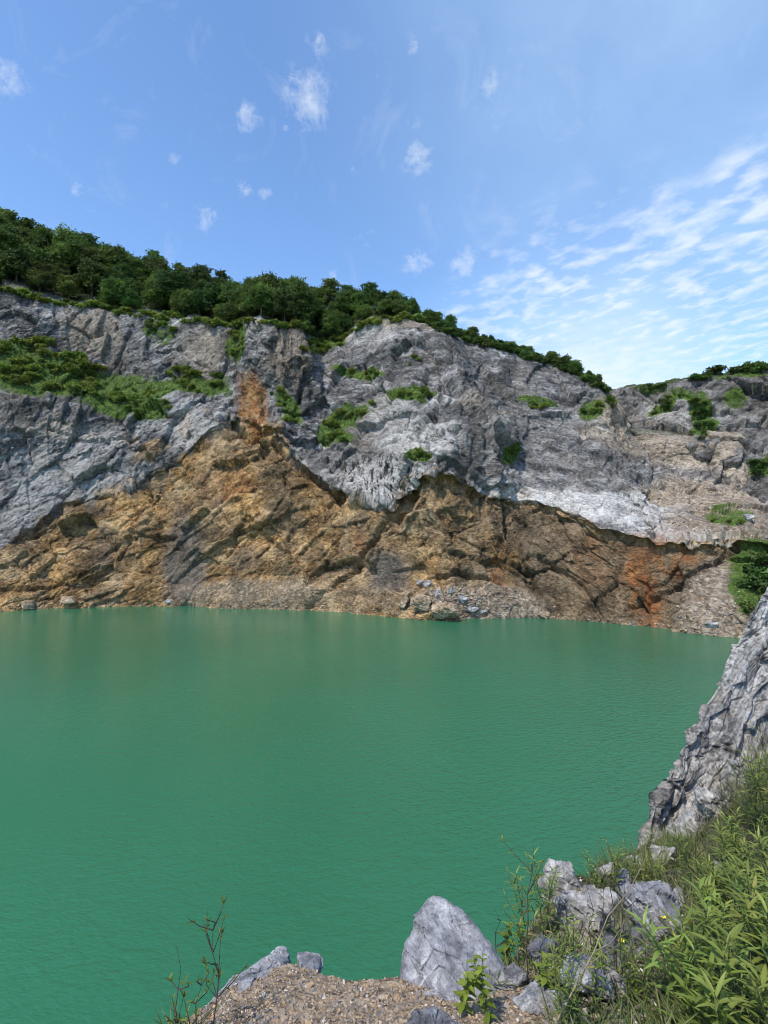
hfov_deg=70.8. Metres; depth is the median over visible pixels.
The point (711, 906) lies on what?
leafy weed
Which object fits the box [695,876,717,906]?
leafy weed
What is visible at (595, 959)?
twiggy stalk
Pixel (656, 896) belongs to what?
rock
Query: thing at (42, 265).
broadleaf tree
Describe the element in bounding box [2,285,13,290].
bush
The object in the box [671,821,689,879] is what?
twiggy stalk
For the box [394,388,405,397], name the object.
shrub
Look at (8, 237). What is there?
broadleaf tree
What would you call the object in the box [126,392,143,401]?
shrub
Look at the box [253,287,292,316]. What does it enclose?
broadleaf tree
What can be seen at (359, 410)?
shrub
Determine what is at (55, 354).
shrub
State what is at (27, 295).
bush
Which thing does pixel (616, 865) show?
leafy weed
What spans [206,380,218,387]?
shrub
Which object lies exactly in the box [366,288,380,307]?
broadleaf tree
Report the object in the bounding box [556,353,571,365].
broadleaf tree
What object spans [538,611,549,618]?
rock
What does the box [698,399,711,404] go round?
shrub
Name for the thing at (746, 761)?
twiggy bush
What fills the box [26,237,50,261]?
broadleaf tree
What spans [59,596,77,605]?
rock
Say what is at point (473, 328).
broadleaf tree
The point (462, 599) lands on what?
rock
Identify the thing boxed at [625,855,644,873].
rock
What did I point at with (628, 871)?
leafy weed
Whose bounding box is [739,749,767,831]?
leafy weed
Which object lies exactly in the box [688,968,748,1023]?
leafy weed
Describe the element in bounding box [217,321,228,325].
bush
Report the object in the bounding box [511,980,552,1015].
rock
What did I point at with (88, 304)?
bush
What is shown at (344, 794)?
water
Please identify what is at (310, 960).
rock
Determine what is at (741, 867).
leafy weed
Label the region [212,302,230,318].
broadleaf tree
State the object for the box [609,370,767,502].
cliff
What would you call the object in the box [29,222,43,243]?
broadleaf tree
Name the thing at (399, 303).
broadleaf tree
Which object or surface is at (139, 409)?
shrub
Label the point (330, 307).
broadleaf tree
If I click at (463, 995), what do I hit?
broadleaf sprig
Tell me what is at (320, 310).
broadleaf tree
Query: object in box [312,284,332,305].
broadleaf tree
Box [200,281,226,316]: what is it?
broadleaf tree
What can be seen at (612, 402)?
shrub
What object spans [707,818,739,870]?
leafy weed
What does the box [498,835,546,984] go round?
twiggy stalk
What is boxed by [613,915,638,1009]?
leafy weed
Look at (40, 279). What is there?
broadleaf tree
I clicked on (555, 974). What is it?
leafy weed
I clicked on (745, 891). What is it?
leafy weed
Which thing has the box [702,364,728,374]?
broadleaf tree
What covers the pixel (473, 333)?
broadleaf tree
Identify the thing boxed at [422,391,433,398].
shrub
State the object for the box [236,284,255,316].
broadleaf tree
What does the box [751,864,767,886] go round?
leafy weed
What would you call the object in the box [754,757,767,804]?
leafy weed
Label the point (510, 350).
bush
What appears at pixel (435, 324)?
bush
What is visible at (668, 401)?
shrub
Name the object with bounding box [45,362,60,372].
shrub
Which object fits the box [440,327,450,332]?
bush
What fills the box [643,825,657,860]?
leafy weed
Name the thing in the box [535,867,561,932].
leafy weed
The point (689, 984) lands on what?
leafy weed
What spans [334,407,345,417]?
shrub
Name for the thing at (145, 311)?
bush
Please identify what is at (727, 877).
leafy weed
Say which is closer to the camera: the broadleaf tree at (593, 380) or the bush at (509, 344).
the broadleaf tree at (593, 380)
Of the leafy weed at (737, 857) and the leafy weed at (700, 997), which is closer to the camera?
the leafy weed at (700, 997)
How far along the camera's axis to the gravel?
2.08 m
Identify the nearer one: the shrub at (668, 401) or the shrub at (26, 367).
the shrub at (26, 367)
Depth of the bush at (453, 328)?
130.11 m
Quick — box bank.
[182,765,767,1023]
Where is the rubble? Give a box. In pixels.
[0,470,767,635]
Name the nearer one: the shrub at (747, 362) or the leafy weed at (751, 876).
the leafy weed at (751, 876)
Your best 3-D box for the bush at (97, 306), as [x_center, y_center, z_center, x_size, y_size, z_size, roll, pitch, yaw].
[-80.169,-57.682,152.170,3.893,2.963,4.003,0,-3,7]
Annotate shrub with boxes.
[0,338,13,355]
[0,362,13,372]
[0,369,7,374]
[0,373,10,380]
[7,357,23,364]
[8,378,22,385]
[10,335,20,343]
[10,368,20,373]
[11,364,24,370]
[13,373,29,386]
[20,338,34,346]
[20,358,29,364]
[20,371,34,379]
[22,363,35,370]
[26,335,43,346]
[28,364,43,373]
[29,371,42,379]
[33,342,46,349]
[35,347,49,357]
[40,335,56,346]
[42,380,63,389]
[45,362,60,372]
[50,351,65,358]
[50,367,61,374]
[51,363,63,368]
[57,349,75,360]
[63,362,81,372]
[64,355,81,363]
[64,381,82,391]
[68,368,81,377]
[72,351,87,357]
[75,356,91,370]
[79,380,95,388]
[82,386,95,393]
[83,376,98,381]
[85,368,95,375]
[88,390,99,397]
[91,380,101,385]
[92,363,108,371]
[106,391,116,400]
[111,394,124,403]
[115,391,127,397]
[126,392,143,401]
[133,398,140,406]
[133,407,143,416]
[144,321,153,327]
[155,320,168,328]
[157,398,169,404]
[164,368,174,377]
[167,325,177,332]
[171,364,182,375]
[175,378,189,384]
[182,368,193,374]
[187,383,196,391]
[189,369,202,377]
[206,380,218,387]
[209,371,222,377]
[212,379,223,384]
[227,329,238,333]
[231,333,239,343]
[276,385,287,392]
[280,414,292,421]
[298,344,308,353]
[307,339,315,346]
[318,345,326,353]
[326,434,334,439]
[331,421,340,427]
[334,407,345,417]
[334,429,345,435]
[337,435,348,441]
[344,412,352,418]
[347,367,355,373]
[355,408,367,415]
[367,399,375,405]
[372,368,380,374]
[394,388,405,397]
[413,447,422,457]
[417,385,428,395]
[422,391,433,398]
[509,448,519,456]
[580,407,588,413]
[592,407,603,412]
[594,401,602,406]
[606,395,616,400]
[609,399,617,406]
[662,399,672,403]
[686,373,700,381]
[687,397,700,405]
[689,374,704,382]
[692,408,704,416]
[694,421,707,425]
[695,406,708,415]
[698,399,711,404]
[703,375,711,380]
[726,366,736,373]
[733,365,751,372]
[735,518,745,523]
[735,574,767,590]
[738,600,756,612]
[742,564,761,571]
[743,361,766,365]
[746,459,761,468]
[748,364,767,374]
[748,469,765,477]
[748,566,767,581]
[750,362,767,366]
[751,551,767,566]
[755,463,767,467]
[758,582,767,593]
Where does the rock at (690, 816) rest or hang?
on the bank
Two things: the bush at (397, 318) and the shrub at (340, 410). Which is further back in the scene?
the bush at (397, 318)
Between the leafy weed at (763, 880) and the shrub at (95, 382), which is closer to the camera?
the leafy weed at (763, 880)
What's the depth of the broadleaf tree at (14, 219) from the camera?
175.73 m
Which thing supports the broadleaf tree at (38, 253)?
on the cliff at (234, 489)
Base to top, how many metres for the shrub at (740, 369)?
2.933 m
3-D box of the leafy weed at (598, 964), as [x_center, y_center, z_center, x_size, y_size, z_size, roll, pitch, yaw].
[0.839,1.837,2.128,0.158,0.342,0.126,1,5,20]
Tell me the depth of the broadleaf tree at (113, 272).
156.76 m
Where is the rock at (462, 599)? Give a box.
[457,595,467,602]
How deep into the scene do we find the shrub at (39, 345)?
139.55 m
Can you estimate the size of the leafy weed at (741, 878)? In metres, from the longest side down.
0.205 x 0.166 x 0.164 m
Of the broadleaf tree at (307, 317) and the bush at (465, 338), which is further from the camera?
the broadleaf tree at (307, 317)
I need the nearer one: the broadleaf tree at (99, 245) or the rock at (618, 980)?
the rock at (618, 980)
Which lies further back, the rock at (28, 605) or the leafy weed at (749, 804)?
the rock at (28, 605)
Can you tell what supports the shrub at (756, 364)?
on the cliff at (738, 403)
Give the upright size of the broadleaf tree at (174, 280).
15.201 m
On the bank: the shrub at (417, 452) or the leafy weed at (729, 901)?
the leafy weed at (729, 901)
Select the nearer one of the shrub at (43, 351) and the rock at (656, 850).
the rock at (656, 850)
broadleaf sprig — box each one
[453,970,481,1014]
[465,953,497,1023]
[496,921,517,963]
[514,917,530,960]
[532,950,556,990]
[624,963,642,1000]
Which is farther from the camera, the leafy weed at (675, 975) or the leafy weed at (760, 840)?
the leafy weed at (760, 840)
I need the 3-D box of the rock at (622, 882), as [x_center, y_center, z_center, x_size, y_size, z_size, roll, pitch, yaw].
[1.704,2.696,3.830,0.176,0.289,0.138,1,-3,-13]
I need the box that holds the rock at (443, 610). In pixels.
[431,602,458,619]
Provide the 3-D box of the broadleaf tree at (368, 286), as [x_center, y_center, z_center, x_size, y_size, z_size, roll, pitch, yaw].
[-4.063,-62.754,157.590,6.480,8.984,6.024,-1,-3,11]
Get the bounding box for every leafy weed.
[503,865,536,940]
[518,847,557,934]
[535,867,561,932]
[537,933,566,1010]
[540,934,584,1023]
[541,875,560,913]
[550,959,568,1023]
[552,928,581,1010]
[553,901,583,968]
[553,948,589,1023]
[576,928,618,1007]
[584,851,602,888]
[585,914,609,961]
[603,838,626,901]
[609,842,623,885]
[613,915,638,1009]
[624,857,641,881]
[624,905,709,1023]
[624,926,664,1002]
[626,856,639,880]
[635,851,654,881]
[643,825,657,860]
[645,850,659,880]
[647,850,666,882]
[649,928,696,984]
[652,850,671,879]
[654,930,717,1023]
[655,948,736,1021]
[658,835,671,875]
[658,901,720,1014]
[664,959,722,1023]
[664,972,694,1020]
[667,831,703,881]
[671,907,728,988]
[674,968,746,1023]
[680,922,756,1023]
[681,876,728,966]
[683,983,711,1023]
[685,895,736,985]
[687,857,707,879]
[687,873,724,910]
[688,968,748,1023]
[689,875,726,936]
[691,905,734,969]
[692,888,733,941]
[693,845,704,867]
[694,925,737,980]
[694,940,719,980]
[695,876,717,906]
[696,888,723,937]
[701,854,716,879]
[701,865,727,904]
[701,929,751,1015]
[702,860,737,909]
[705,1000,739,1023]
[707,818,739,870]
[708,829,736,882]
[708,898,741,955]
[711,920,765,1019]
[712,851,752,903]
[713,848,738,907]
[715,859,745,903]
[716,899,748,932]
[717,872,767,975]
[718,810,750,856]
[722,806,748,856]
[722,830,742,866]
[723,855,767,941]
[723,955,767,1023]
[724,831,746,861]
[724,847,745,868]
[724,874,766,932]
[725,759,764,829]
[725,874,752,915]
[725,886,767,982]
[729,861,750,893]
[730,920,767,1023]
[735,856,753,885]
[735,893,767,972]
[736,881,767,992]
[738,840,767,920]
[738,974,767,1023]
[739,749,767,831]
[739,750,767,837]
[739,890,767,990]
[739,908,767,974]
[740,837,758,875]
[742,744,767,831]
[746,825,767,865]
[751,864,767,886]
[752,722,767,771]
[752,860,767,920]
[753,746,767,794]
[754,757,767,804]
[755,745,767,791]
[756,815,767,849]
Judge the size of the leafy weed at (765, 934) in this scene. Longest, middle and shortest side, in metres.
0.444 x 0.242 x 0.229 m
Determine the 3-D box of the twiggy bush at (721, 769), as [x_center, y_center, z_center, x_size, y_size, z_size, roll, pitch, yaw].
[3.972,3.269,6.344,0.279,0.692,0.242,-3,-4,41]
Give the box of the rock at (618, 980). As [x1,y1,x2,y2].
[604,966,626,996]
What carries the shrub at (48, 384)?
on the cliff at (234, 489)
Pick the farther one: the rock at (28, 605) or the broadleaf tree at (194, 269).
the broadleaf tree at (194, 269)
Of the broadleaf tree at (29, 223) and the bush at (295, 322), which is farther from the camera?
the broadleaf tree at (29, 223)
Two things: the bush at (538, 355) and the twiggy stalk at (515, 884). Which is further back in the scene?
the bush at (538, 355)
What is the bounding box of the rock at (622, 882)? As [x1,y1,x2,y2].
[615,868,631,906]
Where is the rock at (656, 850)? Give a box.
[650,844,677,867]
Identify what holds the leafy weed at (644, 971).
on the bank
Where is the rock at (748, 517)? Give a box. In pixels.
[743,514,754,520]
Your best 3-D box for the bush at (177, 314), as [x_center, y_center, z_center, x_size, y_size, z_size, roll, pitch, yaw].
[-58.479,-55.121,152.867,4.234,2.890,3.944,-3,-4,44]
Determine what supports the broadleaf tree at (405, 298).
on the cliff at (234, 489)
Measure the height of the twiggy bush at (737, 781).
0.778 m
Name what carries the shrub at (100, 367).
on the cliff at (234, 489)
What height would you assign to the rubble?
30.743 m
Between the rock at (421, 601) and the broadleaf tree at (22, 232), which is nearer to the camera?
the rock at (421, 601)
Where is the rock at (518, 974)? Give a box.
[504,962,527,990]
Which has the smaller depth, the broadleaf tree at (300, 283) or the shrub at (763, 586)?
the shrub at (763, 586)
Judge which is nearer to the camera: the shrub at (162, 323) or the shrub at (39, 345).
the shrub at (39, 345)
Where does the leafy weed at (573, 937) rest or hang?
on the bank
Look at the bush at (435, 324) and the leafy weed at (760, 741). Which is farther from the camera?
the bush at (435, 324)
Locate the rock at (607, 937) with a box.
[597,928,627,968]
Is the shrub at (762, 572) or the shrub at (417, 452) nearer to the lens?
the shrub at (762, 572)
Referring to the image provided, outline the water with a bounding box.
[0,606,739,1023]
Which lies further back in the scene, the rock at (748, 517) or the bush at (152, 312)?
the bush at (152, 312)
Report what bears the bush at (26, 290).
on the cliff at (234, 489)
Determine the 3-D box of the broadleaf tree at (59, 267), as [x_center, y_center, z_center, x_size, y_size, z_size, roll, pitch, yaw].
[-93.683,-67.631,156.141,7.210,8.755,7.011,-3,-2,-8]
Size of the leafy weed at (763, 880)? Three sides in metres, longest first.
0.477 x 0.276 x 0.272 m
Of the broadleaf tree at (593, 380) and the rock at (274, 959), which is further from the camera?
the broadleaf tree at (593, 380)
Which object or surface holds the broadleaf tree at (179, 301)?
on the cliff at (234, 489)
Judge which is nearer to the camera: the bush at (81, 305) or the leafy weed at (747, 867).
the leafy weed at (747, 867)
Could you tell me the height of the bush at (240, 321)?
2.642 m
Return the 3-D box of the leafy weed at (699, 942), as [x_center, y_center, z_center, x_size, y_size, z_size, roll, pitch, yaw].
[1.374,1.937,2.344,0.239,0.380,0.245,7,-24,-37]
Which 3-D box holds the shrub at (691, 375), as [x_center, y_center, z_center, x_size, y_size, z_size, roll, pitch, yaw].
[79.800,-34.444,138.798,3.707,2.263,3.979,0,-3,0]
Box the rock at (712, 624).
[704,622,717,627]
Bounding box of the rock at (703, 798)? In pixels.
[694,787,733,819]
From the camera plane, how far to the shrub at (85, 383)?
135.88 m
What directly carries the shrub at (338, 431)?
on the cliff at (234, 489)
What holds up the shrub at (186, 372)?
on the cliff at (234, 489)
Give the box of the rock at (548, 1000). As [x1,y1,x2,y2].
[536,989,567,1018]
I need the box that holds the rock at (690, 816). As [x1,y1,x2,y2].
[668,808,705,840]
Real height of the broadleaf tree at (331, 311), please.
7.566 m
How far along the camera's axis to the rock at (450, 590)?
96.34 m
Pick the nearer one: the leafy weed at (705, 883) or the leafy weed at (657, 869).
the leafy weed at (705, 883)
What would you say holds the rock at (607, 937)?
on the bank
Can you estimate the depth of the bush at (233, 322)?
146.07 m
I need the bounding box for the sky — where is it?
[0,0,767,388]
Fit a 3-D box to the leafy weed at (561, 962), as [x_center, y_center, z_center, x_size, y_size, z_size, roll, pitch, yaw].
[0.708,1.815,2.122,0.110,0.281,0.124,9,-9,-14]
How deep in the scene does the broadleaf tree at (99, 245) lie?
175.85 m
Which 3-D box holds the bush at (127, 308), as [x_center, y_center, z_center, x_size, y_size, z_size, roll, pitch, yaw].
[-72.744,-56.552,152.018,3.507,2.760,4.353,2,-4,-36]
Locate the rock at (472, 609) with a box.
[467,606,478,611]
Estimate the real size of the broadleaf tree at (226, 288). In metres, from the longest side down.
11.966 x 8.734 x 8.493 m
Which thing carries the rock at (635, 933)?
on the bank
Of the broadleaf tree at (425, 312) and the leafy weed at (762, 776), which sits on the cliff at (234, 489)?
the broadleaf tree at (425, 312)
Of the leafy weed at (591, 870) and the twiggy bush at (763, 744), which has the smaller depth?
the leafy weed at (591, 870)
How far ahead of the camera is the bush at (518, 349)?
137.55 m
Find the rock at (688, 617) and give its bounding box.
[686,614,692,621]
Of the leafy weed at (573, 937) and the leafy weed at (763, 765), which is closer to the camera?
the leafy weed at (573, 937)
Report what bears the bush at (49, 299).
on the cliff at (234, 489)
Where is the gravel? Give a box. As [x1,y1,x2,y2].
[193,870,690,1023]
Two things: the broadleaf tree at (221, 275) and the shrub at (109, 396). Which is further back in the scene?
the broadleaf tree at (221, 275)
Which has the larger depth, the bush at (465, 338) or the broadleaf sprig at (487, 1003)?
the bush at (465, 338)
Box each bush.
[0,287,9,292]
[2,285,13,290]
[9,288,24,295]
[15,287,31,293]
[23,294,34,299]
[28,292,41,299]
[35,295,49,303]
[45,297,54,302]
[55,301,67,305]
[67,300,78,305]
[75,303,86,307]
[82,301,94,307]
[87,299,100,305]
[94,301,106,308]
[98,303,113,310]
[111,308,125,314]
[119,306,132,311]
[138,308,151,315]
[144,310,156,315]
[156,315,169,319]
[162,310,174,316]
[170,311,184,317]
[191,316,201,321]
[201,317,212,326]
[209,316,223,329]
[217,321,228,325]
[225,320,238,327]
[235,319,242,325]
[242,316,251,325]
[273,321,287,329]
[288,319,300,328]
[294,321,308,330]
[316,341,324,347]
[328,333,337,339]
[335,336,344,341]
[353,323,362,331]
[356,319,371,326]
[372,318,382,325]
[390,314,403,322]
[398,310,410,318]
[409,312,425,322]
[431,320,445,328]
[432,320,446,328]
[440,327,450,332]
[444,326,456,331]
[446,330,457,335]
[459,335,470,342]
[479,341,491,347]
[496,343,510,350]
[505,347,514,353]
[514,347,524,354]
[526,352,542,359]
[579,373,592,378]
[589,380,605,387]
[597,385,611,391]
[710,761,735,800]
[715,780,737,822]
[720,745,748,801]
[728,732,766,799]
[746,714,767,789]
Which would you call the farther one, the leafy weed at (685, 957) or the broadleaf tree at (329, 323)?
the broadleaf tree at (329, 323)
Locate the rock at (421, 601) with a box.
[410,592,430,611]
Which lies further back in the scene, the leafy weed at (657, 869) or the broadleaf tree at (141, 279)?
the broadleaf tree at (141, 279)
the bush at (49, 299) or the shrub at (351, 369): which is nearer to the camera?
the shrub at (351, 369)
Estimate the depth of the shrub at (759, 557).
84.19 m
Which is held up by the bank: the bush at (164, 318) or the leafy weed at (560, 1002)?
the leafy weed at (560, 1002)
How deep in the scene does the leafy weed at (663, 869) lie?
4.32 m
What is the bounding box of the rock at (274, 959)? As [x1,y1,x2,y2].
[211,946,290,1001]
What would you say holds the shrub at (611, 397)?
on the cliff at (234, 489)
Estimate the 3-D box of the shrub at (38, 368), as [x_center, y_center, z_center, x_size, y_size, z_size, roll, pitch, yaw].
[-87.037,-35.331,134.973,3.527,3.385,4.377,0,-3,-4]
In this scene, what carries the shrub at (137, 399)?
on the cliff at (234, 489)
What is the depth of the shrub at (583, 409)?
124.67 m
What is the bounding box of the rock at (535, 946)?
[527,933,558,973]
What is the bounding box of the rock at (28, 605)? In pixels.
[21,600,34,609]
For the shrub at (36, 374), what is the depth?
133.56 m
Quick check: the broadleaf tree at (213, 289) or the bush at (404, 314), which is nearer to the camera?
the bush at (404, 314)
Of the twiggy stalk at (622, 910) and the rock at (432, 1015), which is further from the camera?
the twiggy stalk at (622, 910)
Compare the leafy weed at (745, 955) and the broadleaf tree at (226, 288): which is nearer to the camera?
the leafy weed at (745, 955)
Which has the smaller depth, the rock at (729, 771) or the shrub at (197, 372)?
the rock at (729, 771)
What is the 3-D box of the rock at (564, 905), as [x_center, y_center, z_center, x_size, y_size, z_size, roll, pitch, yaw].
[1.055,2.189,2.878,0.328,0.404,0.243,10,-2,5]
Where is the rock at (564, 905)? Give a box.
[553,884,618,949]
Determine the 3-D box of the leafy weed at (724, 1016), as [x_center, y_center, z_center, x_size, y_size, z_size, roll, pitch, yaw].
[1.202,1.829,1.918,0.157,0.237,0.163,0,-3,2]
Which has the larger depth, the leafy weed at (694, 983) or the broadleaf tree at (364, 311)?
the broadleaf tree at (364, 311)
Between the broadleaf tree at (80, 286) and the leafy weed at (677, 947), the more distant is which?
the broadleaf tree at (80, 286)
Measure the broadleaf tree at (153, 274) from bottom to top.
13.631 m
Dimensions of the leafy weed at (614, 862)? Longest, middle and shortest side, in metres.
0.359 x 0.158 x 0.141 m
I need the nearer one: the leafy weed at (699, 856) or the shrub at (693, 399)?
the leafy weed at (699, 856)
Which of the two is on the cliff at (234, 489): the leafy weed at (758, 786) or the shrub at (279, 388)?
the shrub at (279, 388)
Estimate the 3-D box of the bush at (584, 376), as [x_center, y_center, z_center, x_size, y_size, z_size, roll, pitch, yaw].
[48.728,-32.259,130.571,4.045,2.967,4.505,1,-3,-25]
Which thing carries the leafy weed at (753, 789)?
on the bank
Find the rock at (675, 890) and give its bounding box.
[673,886,684,905]
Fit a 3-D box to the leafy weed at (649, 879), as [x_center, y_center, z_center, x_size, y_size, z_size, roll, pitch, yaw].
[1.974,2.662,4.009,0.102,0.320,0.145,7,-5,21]
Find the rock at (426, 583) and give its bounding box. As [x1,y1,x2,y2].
[422,580,430,587]
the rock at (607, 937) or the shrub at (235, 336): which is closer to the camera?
the rock at (607, 937)
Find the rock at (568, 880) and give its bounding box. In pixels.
[537,858,579,900]
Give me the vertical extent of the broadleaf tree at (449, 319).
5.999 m
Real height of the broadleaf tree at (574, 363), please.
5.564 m
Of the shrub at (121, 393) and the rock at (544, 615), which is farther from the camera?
the shrub at (121, 393)
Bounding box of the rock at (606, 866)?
[594,862,618,883]
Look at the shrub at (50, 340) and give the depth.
142.76 m
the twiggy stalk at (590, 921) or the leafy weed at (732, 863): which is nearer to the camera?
the twiggy stalk at (590, 921)
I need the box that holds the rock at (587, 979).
[557,953,614,1000]
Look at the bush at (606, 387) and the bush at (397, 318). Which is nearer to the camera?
the bush at (606, 387)
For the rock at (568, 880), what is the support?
on the bank
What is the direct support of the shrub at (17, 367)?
on the cliff at (234, 489)
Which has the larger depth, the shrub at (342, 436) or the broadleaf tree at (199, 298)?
the broadleaf tree at (199, 298)
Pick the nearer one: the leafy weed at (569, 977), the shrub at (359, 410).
the leafy weed at (569, 977)
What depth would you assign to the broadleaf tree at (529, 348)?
137.63 m
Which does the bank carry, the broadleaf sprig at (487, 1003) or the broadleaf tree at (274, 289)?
the broadleaf sprig at (487, 1003)
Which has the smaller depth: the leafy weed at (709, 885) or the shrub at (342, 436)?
the leafy weed at (709, 885)
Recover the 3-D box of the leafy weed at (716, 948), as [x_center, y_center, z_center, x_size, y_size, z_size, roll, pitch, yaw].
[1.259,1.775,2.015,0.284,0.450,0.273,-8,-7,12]
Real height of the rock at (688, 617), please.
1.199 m
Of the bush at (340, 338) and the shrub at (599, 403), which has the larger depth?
the bush at (340, 338)
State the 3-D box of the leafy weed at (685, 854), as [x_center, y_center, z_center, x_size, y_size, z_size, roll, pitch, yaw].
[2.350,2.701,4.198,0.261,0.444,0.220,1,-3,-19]
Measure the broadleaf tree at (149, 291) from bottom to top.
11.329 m
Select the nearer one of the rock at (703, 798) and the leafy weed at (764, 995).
the leafy weed at (764, 995)
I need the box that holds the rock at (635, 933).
[629,925,651,958]
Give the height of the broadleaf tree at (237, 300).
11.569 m
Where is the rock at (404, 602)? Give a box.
[398,593,409,608]
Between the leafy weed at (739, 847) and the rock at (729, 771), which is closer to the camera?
the leafy weed at (739, 847)
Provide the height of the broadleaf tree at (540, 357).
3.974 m
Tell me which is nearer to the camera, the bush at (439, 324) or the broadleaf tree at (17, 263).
the bush at (439, 324)
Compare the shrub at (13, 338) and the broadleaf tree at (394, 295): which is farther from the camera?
the broadleaf tree at (394, 295)
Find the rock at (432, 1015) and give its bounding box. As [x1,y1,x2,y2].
[403,1006,458,1023]
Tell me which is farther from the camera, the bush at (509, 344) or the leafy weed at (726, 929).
the bush at (509, 344)
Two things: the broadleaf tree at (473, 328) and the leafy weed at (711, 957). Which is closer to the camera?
the leafy weed at (711, 957)
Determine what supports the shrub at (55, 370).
on the cliff at (234, 489)
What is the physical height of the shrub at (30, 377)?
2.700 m
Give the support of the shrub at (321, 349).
on the cliff at (234, 489)
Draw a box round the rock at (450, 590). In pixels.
[448,588,454,593]
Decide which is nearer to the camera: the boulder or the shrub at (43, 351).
the boulder
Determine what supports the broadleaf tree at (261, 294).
on the cliff at (234, 489)
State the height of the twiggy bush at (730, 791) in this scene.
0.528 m
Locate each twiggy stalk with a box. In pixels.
[164,946,192,1023]
[185,893,248,1023]
[186,964,212,1023]
[494,908,506,952]
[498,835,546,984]
[554,858,645,1023]
[571,922,623,997]
[586,865,604,953]
[594,842,631,971]
[598,887,619,931]
[613,883,639,975]
[647,840,657,880]
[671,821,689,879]
[687,803,715,900]
[738,740,765,858]
[746,736,756,834]
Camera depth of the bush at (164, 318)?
150.09 m
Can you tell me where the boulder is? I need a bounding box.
[399,895,507,1001]
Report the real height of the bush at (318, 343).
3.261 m
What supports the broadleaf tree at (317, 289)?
on the cliff at (234, 489)
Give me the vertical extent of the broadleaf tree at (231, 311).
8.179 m
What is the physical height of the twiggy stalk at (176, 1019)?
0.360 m
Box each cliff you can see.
[0,255,767,637]
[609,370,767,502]
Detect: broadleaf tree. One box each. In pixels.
[0,207,25,227]
[0,213,13,229]
[0,223,16,233]
[0,228,26,250]
[0,246,32,282]
[0,258,8,282]
[10,226,36,244]
[20,217,36,230]
[22,243,54,269]
[22,268,59,293]
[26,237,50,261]
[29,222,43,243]
[30,225,56,251]
[30,258,51,275]
[44,222,89,272]
[49,261,70,283]
[54,273,81,298]
[74,257,107,298]
[75,245,102,269]
[75,269,98,292]
[78,230,99,249]
[90,243,133,270]
[94,241,108,250]
[95,275,127,307]
[96,265,124,282]
[97,241,108,248]
[112,259,135,280]
[119,287,144,307]
[120,275,143,299]
[129,256,151,279]
[135,275,147,291]
[140,276,167,309]
[142,255,170,275]
[144,248,171,269]
[150,266,192,309]
[150,269,161,306]
[166,288,198,316]
[169,262,184,268]
[175,265,191,282]
[184,263,213,285]
[186,287,212,313]
[193,270,213,290]
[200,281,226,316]
[211,269,231,283]
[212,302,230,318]
[214,281,235,306]
[221,301,245,321]
[228,283,242,302]
[231,278,259,312]
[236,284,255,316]
[244,281,274,316]
[247,270,281,313]
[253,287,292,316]
[268,286,300,320]
[276,277,291,287]
[286,275,309,288]
[288,281,319,320]
[293,280,310,316]
[294,311,315,334]
[302,299,325,325]
[308,284,326,306]
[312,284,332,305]
[313,297,326,309]
[316,310,342,336]
[317,309,339,327]
[319,277,341,302]
[326,301,342,313]
[332,311,354,332]
[333,287,356,313]
[338,284,354,301]
[348,291,369,319]
[352,303,373,319]
[358,281,377,296]
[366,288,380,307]
[372,290,388,310]
[375,298,400,315]
[387,290,403,302]
[390,296,404,313]
[400,295,409,311]
[403,296,420,314]
[421,308,431,315]
[422,311,440,323]
[436,311,444,320]
[444,314,457,327]
[467,326,479,334]
[469,331,477,337]
[521,350,532,359]
[525,346,534,351]
[532,353,544,362]
[544,351,560,362]
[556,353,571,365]
[567,359,585,373]
[588,377,600,386]
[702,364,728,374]
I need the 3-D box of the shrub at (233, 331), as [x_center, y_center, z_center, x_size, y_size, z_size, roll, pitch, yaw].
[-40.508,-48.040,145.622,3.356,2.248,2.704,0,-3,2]
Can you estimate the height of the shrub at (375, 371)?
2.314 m
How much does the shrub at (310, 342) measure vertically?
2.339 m
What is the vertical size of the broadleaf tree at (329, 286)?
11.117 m
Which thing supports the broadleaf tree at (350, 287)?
on the cliff at (234, 489)
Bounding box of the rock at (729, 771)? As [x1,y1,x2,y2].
[720,759,750,798]
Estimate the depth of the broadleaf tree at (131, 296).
152.49 m
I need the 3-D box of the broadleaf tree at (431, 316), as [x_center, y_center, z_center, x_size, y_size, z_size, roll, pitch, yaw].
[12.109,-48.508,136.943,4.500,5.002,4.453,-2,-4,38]
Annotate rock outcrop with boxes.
[637,587,767,847]
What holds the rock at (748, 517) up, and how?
on the cliff at (234, 489)
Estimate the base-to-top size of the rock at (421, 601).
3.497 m
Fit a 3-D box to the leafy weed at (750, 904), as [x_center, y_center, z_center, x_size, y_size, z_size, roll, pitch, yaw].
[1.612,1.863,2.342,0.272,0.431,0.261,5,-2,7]
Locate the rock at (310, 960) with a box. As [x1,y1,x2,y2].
[297,951,322,972]
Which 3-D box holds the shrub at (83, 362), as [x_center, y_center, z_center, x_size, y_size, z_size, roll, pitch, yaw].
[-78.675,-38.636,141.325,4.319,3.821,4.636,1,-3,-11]
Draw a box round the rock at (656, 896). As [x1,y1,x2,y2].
[622,880,685,941]
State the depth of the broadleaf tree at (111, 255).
162.96 m
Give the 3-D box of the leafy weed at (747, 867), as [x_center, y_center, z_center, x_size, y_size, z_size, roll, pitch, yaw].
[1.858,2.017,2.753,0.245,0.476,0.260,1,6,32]
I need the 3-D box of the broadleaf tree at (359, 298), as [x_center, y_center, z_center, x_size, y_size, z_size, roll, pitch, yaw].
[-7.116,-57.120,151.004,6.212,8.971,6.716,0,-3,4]
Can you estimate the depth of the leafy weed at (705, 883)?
2.82 m
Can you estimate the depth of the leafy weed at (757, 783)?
4.61 m

